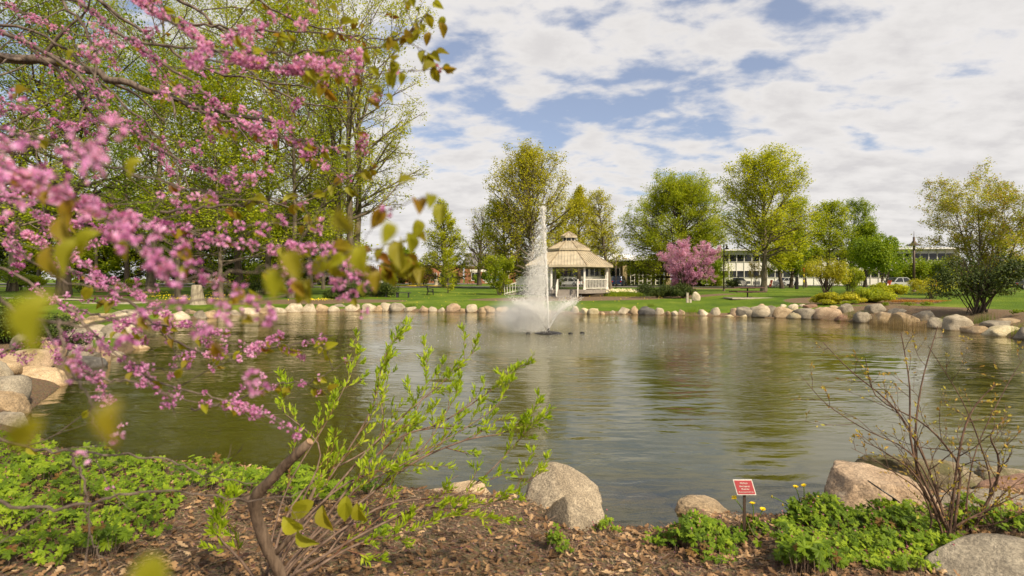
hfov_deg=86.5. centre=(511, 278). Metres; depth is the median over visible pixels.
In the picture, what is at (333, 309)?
shore stone
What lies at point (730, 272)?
window
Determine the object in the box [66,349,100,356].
boulder
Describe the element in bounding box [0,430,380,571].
geranium bed
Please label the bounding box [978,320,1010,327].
shore stone
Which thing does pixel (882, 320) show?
reed clump
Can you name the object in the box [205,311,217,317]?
shore stone
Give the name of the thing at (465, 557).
wood chips
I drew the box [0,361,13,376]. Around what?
boulder
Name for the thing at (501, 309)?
shore stone
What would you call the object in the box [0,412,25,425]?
boulder
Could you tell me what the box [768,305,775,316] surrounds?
shore stone
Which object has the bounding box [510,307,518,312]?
shore stone
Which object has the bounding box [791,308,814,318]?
shore stone
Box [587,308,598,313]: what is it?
shore stone
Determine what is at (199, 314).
shore stone
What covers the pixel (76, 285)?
understory shrub
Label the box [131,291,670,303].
yellow flowers
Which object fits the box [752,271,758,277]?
window
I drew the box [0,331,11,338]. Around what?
bank plant
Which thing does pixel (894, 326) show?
reed clump
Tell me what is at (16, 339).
boulder
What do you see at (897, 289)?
shrub
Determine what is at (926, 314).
shore stone
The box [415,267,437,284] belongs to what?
weeping tree
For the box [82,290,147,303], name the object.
picnic table
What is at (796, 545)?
geranium bed
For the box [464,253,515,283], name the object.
brick building
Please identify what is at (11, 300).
shrub
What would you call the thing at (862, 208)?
lawn tree
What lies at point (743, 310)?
shore stone
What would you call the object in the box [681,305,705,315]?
grass tuft
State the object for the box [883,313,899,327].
reed clump
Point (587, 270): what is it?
window
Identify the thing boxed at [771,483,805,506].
dandelion
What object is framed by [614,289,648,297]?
daffodil bed
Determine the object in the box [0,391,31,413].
boulder
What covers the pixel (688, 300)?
utility post
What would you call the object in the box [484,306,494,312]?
shore stone
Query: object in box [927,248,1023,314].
dark bush
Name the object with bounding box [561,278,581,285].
parked car
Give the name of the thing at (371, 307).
shore stone
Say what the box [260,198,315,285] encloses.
backdrop tree
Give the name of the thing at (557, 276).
young tree
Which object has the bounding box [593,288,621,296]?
daffodil bed
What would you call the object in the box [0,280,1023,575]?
ground
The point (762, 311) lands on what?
shore stone
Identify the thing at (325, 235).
grove tree
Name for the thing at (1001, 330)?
shore stone
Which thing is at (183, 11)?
grove tree
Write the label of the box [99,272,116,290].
understory shrub
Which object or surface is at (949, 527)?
bare shrub
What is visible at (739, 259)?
window
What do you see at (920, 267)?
backdrop tree
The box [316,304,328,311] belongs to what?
shore stone
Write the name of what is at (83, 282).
understory shrub
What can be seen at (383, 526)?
geranium plant
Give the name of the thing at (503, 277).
young tree
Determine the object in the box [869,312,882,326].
reed clump
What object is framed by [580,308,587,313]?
shore stone
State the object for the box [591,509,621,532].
geranium plant
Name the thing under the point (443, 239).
conical tree
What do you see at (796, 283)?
bollard post
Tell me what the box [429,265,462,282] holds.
brick building
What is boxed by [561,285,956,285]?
parking lot
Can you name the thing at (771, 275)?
window
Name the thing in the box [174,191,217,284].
backdrop tree
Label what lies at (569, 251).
gazebo
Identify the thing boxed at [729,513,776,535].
geranium plant
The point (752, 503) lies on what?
dandelion
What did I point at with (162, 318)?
shore stone
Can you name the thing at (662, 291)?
hedge
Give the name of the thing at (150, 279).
grove tree
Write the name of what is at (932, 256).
window
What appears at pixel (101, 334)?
boulder
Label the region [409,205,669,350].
fountain
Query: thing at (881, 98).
sky
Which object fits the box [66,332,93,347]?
boulder
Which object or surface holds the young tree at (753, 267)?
on the ground at (674, 492)
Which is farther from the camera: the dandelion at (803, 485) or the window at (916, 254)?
the window at (916, 254)
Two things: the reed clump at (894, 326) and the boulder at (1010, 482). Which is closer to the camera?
the boulder at (1010, 482)
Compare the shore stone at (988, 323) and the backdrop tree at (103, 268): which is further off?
the backdrop tree at (103, 268)
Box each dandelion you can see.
[729,495,765,537]
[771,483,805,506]
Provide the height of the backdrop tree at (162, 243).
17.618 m
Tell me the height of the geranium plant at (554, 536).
0.226 m
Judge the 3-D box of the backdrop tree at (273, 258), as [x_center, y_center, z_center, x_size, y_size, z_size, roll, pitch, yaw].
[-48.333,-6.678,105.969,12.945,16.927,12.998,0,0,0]
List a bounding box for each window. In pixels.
[559,269,567,275]
[569,269,576,275]
[581,269,588,275]
[590,269,598,275]
[610,268,619,275]
[729,254,735,261]
[729,271,736,277]
[737,254,743,261]
[737,271,743,277]
[744,271,751,277]
[745,254,751,261]
[752,254,758,261]
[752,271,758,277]
[767,270,774,277]
[783,271,789,277]
[912,253,919,260]
[921,253,927,260]
[929,253,936,260]
[938,253,944,259]
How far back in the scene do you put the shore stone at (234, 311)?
35.60 m
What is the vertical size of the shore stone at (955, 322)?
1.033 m
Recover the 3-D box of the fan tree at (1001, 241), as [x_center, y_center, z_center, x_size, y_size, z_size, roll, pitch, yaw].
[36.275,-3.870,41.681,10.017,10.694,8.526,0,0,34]
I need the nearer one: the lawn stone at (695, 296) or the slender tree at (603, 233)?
the lawn stone at (695, 296)
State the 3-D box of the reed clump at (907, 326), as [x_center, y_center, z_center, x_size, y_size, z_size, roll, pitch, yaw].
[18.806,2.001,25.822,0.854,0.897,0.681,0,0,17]
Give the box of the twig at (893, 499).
[867,480,899,502]
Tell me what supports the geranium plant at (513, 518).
on the ground at (674, 492)
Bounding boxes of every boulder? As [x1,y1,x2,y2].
[0,352,22,374]
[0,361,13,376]
[0,375,31,399]
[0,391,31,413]
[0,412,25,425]
[9,336,21,349]
[15,349,54,366]
[21,365,68,388]
[39,335,67,356]
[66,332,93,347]
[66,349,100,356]
[67,328,106,339]
[70,316,94,323]
[74,324,104,330]
[87,313,115,320]
[100,323,123,338]
[430,480,490,494]
[523,462,604,521]
[544,496,598,530]
[673,495,730,522]
[823,460,943,509]
[855,454,982,491]
[925,533,1023,575]
[932,488,1023,507]
[974,465,1023,479]
[975,473,1023,489]
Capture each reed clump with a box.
[865,312,879,325]
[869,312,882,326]
[876,313,889,326]
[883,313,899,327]
[890,316,905,328]
[892,317,910,328]
[899,314,917,329]
[909,317,923,329]
[912,318,928,330]
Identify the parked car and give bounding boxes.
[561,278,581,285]
[612,276,626,285]
[725,278,750,285]
[776,278,794,285]
[879,277,917,285]
[1004,279,1023,288]
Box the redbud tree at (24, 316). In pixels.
[0,0,456,575]
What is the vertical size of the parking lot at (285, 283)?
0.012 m
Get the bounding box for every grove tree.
[0,0,122,290]
[0,0,125,261]
[0,0,193,295]
[0,31,110,285]
[26,0,251,290]
[29,21,149,273]
[39,7,279,297]
[60,0,178,285]
[109,39,306,297]
[140,0,227,284]
[142,0,325,288]
[147,0,354,293]
[184,0,379,297]
[246,0,380,287]
[281,36,380,288]
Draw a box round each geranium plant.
[372,518,408,538]
[501,513,527,524]
[541,522,573,555]
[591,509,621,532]
[614,508,781,558]
[700,548,738,564]
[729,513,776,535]
[766,502,838,526]
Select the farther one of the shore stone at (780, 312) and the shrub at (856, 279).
the shrub at (856, 279)
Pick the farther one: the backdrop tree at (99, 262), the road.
the backdrop tree at (99, 262)
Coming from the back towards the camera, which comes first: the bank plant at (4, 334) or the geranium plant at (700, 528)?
the bank plant at (4, 334)
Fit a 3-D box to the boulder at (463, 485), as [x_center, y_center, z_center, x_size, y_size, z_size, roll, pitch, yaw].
[-0.615,2.374,5.685,0.910,0.441,0.637,0,0,0]
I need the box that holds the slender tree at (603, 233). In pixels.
[584,186,626,288]
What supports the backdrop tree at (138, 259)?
on the ground at (674, 492)
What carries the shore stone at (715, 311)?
on the ground at (674, 492)
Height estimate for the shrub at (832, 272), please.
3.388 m
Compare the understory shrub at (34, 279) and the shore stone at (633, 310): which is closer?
the shore stone at (633, 310)
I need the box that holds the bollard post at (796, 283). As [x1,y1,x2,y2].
[795,277,798,288]
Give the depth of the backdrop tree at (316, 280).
107.64 m
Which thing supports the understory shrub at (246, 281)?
on the ground at (674, 492)
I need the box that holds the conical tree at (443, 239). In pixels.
[413,197,476,286]
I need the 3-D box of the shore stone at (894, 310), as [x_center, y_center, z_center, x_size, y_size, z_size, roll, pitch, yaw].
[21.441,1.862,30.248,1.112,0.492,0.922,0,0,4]
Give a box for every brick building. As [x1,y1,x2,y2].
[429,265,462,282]
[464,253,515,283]
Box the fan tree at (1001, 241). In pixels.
[905,156,1023,293]
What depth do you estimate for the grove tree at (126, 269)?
90.53 m
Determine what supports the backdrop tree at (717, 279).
on the ground at (674, 492)
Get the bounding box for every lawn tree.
[436,248,459,292]
[758,218,807,288]
[772,222,818,287]
[774,194,830,286]
[805,198,861,286]
[820,197,879,284]
[845,218,886,286]
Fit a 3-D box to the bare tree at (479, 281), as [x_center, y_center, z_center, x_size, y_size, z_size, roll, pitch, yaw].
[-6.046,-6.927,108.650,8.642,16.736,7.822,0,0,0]
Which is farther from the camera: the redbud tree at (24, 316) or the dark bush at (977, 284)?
the dark bush at (977, 284)
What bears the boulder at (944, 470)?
on the ground at (674, 492)
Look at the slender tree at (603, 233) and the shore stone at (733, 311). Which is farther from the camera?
the slender tree at (603, 233)
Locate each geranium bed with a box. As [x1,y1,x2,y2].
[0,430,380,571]
[768,491,1023,575]
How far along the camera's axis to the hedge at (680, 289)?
47.18 m
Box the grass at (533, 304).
[1,289,1023,324]
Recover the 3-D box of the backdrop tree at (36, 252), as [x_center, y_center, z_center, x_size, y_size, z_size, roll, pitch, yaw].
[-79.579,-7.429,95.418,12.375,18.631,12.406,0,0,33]
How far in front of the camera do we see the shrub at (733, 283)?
86.09 m
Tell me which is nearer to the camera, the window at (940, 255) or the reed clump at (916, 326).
the reed clump at (916, 326)
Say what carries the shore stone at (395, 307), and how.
on the ground at (674, 492)
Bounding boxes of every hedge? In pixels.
[636,279,672,297]
[670,283,697,297]
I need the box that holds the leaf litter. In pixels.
[0,435,1023,575]
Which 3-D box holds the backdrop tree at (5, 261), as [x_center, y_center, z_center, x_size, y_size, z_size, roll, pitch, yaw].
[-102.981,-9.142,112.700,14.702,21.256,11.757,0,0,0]
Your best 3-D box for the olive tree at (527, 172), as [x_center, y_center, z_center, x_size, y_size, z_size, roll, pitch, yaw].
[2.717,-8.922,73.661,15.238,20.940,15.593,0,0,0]
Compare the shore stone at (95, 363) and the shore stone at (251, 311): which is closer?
the shore stone at (95, 363)
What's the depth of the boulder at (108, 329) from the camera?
19.40 m
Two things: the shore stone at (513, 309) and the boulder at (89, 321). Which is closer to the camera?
the boulder at (89, 321)
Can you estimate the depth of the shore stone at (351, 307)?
40.22 m
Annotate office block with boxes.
[706,247,963,284]
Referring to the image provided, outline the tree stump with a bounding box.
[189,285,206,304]
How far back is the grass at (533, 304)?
43.67 m
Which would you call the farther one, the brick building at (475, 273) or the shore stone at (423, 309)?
the brick building at (475, 273)
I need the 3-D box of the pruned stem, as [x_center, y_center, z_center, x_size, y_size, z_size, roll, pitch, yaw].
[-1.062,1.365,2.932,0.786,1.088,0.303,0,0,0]
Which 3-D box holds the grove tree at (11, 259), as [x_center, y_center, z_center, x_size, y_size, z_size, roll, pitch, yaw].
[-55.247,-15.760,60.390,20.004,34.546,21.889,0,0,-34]
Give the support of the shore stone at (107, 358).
on the ground at (674, 492)
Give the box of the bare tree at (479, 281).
[465,205,499,284]
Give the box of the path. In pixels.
[3,297,82,299]
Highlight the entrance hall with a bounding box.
[513,253,669,284]
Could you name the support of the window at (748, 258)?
in the office block
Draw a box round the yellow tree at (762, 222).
[707,142,822,290]
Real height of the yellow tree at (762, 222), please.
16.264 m
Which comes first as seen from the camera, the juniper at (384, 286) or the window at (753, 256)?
the juniper at (384, 286)
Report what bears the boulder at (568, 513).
on the ground at (674, 492)
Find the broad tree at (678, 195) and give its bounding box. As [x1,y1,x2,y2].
[608,167,744,285]
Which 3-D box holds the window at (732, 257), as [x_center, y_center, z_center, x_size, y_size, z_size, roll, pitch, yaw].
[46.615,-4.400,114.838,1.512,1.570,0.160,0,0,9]
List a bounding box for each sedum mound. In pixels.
[900,302,916,305]
[920,301,934,305]
[1009,309,1023,313]
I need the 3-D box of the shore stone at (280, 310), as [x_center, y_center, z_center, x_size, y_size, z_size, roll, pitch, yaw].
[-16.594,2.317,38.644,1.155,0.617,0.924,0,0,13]
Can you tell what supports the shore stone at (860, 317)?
on the ground at (674, 492)
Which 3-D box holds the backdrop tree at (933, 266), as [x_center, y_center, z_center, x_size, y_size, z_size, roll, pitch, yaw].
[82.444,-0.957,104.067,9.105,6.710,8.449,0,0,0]
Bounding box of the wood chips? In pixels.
[95,461,1023,575]
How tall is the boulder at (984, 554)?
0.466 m
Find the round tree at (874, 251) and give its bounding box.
[845,233,912,285]
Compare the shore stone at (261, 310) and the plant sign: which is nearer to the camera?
the plant sign
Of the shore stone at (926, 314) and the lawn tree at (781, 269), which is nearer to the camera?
the shore stone at (926, 314)
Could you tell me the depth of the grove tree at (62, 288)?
48.89 m
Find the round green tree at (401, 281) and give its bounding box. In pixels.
[385,247,415,283]
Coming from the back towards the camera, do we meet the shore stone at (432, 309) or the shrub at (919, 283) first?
the shore stone at (432, 309)
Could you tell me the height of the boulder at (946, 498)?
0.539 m
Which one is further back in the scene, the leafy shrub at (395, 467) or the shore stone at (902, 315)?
the shore stone at (902, 315)
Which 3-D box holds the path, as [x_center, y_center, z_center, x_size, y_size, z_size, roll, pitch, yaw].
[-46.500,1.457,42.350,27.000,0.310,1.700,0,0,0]
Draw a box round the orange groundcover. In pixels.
[884,299,951,302]
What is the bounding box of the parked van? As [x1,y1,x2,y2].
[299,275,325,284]
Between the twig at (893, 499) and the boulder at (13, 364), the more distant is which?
the boulder at (13, 364)
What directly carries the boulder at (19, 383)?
on the ground at (674, 492)
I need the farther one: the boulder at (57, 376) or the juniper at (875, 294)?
the juniper at (875, 294)
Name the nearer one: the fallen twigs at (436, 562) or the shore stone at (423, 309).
the fallen twigs at (436, 562)
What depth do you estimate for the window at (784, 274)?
113.15 m
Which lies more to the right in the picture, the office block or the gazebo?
the office block
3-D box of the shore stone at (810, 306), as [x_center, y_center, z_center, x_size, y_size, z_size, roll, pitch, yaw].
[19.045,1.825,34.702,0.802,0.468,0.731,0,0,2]
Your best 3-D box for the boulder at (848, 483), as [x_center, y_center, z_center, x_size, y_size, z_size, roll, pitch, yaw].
[3.494,2.213,5.257,1.200,0.715,0.900,0,0,0]
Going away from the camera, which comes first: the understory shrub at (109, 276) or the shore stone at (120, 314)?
the shore stone at (120, 314)
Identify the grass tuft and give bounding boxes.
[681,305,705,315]
[970,311,997,323]
[994,322,1023,337]
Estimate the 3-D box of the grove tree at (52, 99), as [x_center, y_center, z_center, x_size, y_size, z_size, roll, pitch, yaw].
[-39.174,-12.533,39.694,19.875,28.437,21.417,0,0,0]
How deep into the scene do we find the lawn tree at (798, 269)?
79.16 m
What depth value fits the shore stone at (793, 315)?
32.90 m
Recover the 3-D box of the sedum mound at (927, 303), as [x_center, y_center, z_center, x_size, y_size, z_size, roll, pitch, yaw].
[24.152,1.409,31.698,0.712,0.297,0.486,0,0,0]
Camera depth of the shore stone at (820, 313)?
32.13 m
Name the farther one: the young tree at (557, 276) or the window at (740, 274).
the window at (740, 274)
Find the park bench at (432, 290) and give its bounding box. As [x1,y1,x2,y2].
[426,285,433,294]
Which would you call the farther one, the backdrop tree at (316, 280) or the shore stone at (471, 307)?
the backdrop tree at (316, 280)
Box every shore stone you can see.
[81,356,107,367]
[95,343,110,361]
[115,313,132,320]
[119,323,137,333]
[132,345,149,348]
[158,313,174,321]
[173,311,190,320]
[193,310,207,318]
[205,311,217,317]
[230,310,240,315]
[243,308,258,314]
[259,308,267,313]
[273,307,286,312]
[285,303,302,312]
[302,304,315,311]
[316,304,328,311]
[328,306,339,311]
[344,304,359,311]
[362,304,375,311]
[375,305,381,311]
[381,302,389,309]
[389,303,405,311]
[403,307,415,311]
[419,305,427,311]
[428,306,436,311]
[446,303,460,311]
[466,304,476,311]
[478,307,485,312]
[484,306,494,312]
[496,306,508,312]
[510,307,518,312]
[571,306,578,312]
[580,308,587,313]
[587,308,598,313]
[618,307,629,313]
[629,306,637,314]
[638,306,655,314]
[655,308,663,314]
[698,309,707,315]
[710,307,720,315]
[730,308,736,315]
[736,306,752,316]
[750,305,769,317]
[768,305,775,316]
[772,307,792,317]
[786,312,800,318]
[787,304,797,309]
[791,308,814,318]
[803,304,817,307]
[813,307,841,319]
[834,314,852,320]
[837,303,853,312]
[852,312,871,322]
[864,304,885,312]
[871,312,892,324]
[887,308,906,312]
[891,312,918,325]
[912,310,935,320]
[925,317,942,328]
[941,314,973,330]
[959,326,987,333]
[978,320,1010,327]
[980,325,1019,336]
[995,318,1019,323]
[1013,327,1023,339]
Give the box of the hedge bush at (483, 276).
[481,272,489,281]
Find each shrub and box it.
[0,262,29,291]
[0,291,31,308]
[23,274,49,290]
[72,281,86,290]
[73,280,94,289]
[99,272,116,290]
[124,277,145,288]
[197,315,556,575]
[205,282,242,294]
[240,277,263,291]
[245,263,264,292]
[247,280,266,294]
[725,276,741,286]
[790,326,1023,537]
[800,255,853,292]
[836,266,865,292]
[870,282,909,299]
[906,278,959,298]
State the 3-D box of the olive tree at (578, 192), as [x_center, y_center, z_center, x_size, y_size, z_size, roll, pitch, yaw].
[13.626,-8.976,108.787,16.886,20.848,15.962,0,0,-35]
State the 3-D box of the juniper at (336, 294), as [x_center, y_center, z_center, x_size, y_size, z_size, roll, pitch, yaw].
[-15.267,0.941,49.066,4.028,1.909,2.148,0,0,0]
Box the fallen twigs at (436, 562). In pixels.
[163,459,1021,575]
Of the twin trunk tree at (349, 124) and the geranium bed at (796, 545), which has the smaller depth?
the geranium bed at (796, 545)
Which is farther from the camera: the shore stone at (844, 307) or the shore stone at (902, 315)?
the shore stone at (844, 307)
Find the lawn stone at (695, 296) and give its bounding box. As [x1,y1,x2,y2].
[691,292,700,300]
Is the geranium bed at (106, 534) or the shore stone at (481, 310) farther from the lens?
the shore stone at (481, 310)
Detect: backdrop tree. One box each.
[0,194,41,275]
[2,198,55,275]
[4,194,101,282]
[46,192,102,281]
[76,188,139,282]
[91,178,171,284]
[130,193,170,280]
[140,197,205,284]
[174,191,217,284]
[182,184,250,282]
[200,185,278,279]
[229,205,291,284]
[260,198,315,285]
[297,179,372,283]
[303,206,344,284]
[678,255,731,286]
[881,256,932,285]
[921,257,967,281]
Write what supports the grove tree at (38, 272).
on the ground at (674, 492)
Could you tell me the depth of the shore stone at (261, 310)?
37.51 m
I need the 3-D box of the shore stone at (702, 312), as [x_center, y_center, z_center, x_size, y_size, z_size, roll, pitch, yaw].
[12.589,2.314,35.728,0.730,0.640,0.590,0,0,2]
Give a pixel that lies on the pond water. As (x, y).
(705, 401)
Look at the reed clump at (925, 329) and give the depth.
25.21 m
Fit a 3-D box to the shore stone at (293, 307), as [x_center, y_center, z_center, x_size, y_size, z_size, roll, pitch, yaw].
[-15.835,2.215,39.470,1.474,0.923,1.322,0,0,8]
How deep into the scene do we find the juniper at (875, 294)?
35.23 m
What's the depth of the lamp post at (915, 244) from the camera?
49.91 m
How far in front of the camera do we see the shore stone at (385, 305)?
40.49 m
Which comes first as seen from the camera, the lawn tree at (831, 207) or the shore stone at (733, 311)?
the shore stone at (733, 311)
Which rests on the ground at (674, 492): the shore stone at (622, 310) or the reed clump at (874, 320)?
the shore stone at (622, 310)
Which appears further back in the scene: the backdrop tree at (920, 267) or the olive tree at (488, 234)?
the backdrop tree at (920, 267)
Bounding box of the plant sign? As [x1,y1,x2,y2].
[733,479,755,536]
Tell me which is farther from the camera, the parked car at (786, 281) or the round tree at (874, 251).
the parked car at (786, 281)
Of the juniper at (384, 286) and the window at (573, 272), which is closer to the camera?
the juniper at (384, 286)
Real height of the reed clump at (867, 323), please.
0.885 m
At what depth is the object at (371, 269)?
99.32 m
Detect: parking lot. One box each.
[0,283,476,283]
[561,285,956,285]
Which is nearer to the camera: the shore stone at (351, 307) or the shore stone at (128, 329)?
the shore stone at (128, 329)
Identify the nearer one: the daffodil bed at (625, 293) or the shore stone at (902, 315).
the shore stone at (902, 315)
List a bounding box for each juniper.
[0,302,15,342]
[5,310,93,350]
[322,281,363,297]
[353,279,401,296]
[808,287,867,304]
[853,286,899,302]
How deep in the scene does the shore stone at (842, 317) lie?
31.10 m
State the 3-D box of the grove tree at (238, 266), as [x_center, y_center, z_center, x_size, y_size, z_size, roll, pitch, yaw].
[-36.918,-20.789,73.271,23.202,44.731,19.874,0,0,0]
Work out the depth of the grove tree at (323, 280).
72.99 m
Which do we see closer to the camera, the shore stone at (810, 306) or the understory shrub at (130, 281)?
the shore stone at (810, 306)
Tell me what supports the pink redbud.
on the ground at (674, 492)
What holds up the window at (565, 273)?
in the entrance hall
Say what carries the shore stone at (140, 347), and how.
on the ground at (674, 492)
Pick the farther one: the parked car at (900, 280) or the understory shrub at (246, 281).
the parked car at (900, 280)
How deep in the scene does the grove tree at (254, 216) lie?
44.57 m
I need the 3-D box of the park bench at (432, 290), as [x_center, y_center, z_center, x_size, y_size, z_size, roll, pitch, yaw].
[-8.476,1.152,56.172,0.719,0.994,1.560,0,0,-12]
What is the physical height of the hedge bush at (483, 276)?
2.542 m
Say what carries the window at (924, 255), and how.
in the office block
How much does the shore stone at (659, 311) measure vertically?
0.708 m
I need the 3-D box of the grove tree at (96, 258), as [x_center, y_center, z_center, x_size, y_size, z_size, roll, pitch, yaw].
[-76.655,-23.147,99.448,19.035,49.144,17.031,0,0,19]
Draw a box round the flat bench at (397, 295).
[383,292,410,297]
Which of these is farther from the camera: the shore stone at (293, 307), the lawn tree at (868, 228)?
the lawn tree at (868, 228)
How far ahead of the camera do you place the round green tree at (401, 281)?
134.00 m
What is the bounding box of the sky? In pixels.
[0,0,1023,279]
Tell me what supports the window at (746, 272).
in the office block
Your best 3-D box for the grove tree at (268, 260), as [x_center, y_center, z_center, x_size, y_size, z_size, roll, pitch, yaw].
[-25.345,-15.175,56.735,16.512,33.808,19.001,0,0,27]
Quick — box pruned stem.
[239,438,315,575]
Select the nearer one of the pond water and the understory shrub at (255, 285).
the pond water
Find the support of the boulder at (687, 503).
on the ground at (674, 492)
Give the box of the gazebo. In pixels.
[504,231,612,297]
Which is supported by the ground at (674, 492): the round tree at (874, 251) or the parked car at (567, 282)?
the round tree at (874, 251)
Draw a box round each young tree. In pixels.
[482,254,515,294]
[548,269,564,287]
[747,260,761,286]
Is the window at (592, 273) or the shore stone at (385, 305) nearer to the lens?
the shore stone at (385, 305)
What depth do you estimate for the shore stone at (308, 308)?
39.51 m
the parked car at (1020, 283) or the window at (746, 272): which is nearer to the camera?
the parked car at (1020, 283)
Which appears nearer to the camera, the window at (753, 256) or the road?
the road
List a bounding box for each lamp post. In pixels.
[723,244,728,290]
[906,237,920,291]
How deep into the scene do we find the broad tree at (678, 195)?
96.62 m
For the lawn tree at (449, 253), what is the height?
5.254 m
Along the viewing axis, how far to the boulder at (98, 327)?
20.40 m
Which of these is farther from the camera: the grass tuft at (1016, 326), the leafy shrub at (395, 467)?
the grass tuft at (1016, 326)
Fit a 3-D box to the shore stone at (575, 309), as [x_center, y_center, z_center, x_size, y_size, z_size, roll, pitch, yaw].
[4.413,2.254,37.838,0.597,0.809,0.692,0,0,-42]
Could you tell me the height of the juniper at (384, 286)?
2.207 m
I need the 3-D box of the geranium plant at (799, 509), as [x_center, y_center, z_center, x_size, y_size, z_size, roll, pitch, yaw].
[2.400,1.989,4.561,0.519,0.226,0.332,0,0,-17]
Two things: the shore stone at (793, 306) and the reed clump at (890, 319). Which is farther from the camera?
the shore stone at (793, 306)
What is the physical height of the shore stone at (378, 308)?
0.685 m
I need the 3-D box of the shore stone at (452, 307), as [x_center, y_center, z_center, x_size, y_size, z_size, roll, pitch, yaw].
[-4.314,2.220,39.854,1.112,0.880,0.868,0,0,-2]
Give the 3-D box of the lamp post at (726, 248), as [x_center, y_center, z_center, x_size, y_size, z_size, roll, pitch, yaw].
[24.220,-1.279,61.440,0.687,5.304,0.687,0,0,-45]
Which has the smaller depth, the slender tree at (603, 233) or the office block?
the slender tree at (603, 233)
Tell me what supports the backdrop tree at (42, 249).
on the ground at (674, 492)
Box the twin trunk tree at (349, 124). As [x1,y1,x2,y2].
[207,0,438,291]
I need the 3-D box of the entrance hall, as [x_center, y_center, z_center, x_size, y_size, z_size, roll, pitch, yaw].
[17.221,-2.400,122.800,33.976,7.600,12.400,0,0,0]
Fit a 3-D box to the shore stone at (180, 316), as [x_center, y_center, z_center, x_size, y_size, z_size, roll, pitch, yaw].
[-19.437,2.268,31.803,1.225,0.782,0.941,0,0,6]
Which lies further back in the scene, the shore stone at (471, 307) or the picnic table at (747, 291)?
the picnic table at (747, 291)
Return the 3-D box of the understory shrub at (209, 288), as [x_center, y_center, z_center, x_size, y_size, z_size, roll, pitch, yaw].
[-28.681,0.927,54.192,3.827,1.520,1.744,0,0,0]
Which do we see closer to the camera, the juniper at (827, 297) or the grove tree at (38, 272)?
the juniper at (827, 297)
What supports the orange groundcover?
on the ground at (674, 492)
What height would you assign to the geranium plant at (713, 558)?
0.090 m
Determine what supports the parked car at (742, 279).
on the parking lot at (725, 285)
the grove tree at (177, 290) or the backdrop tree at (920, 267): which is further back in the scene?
the backdrop tree at (920, 267)
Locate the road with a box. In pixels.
[0,286,777,286]
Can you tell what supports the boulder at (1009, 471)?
on the ground at (674, 492)
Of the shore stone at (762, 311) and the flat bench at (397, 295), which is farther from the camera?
the flat bench at (397, 295)
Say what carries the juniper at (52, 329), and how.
on the ground at (674, 492)
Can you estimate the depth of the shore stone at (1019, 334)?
21.67 m
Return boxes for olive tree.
[459,196,534,288]
[480,136,584,287]
[551,183,626,284]
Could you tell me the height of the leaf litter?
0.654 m
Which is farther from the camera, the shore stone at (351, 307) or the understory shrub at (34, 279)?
the understory shrub at (34, 279)
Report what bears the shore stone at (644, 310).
on the ground at (674, 492)
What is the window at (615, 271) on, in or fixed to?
in the entrance hall
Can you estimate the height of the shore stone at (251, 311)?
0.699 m
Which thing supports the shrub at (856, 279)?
on the ground at (674, 492)
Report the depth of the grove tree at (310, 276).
80.48 m
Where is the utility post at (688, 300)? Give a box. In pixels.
[686,293,691,302]
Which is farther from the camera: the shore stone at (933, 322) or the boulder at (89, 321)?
the shore stone at (933, 322)
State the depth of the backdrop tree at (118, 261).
107.71 m
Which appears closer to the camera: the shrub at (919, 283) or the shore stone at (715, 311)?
the shore stone at (715, 311)
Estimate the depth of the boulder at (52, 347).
14.59 m
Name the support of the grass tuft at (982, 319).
on the ground at (674, 492)
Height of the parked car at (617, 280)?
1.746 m
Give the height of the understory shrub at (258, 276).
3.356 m
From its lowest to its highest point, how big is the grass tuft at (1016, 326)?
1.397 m
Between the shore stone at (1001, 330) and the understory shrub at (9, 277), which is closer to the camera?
the shore stone at (1001, 330)
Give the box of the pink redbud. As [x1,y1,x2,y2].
[656,237,721,295]
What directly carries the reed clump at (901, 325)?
on the pond water
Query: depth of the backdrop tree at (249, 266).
101.97 m
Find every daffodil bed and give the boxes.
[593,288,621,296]
[607,288,633,296]
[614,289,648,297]
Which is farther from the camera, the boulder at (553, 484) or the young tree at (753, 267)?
the young tree at (753, 267)
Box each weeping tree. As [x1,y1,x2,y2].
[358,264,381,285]
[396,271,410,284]
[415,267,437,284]
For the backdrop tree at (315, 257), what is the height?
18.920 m
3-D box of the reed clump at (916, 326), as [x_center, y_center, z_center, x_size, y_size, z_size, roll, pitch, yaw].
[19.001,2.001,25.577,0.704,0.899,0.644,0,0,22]
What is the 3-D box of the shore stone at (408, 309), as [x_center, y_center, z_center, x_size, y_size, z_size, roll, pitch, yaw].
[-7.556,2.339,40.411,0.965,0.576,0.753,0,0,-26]
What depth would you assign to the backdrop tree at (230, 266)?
95.25 m
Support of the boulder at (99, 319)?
on the ground at (674, 492)
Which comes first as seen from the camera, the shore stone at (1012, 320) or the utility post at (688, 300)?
the shore stone at (1012, 320)
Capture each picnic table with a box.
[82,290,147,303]
[723,287,766,298]
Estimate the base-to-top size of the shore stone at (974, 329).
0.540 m
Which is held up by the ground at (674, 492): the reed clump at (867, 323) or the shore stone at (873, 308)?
the shore stone at (873, 308)

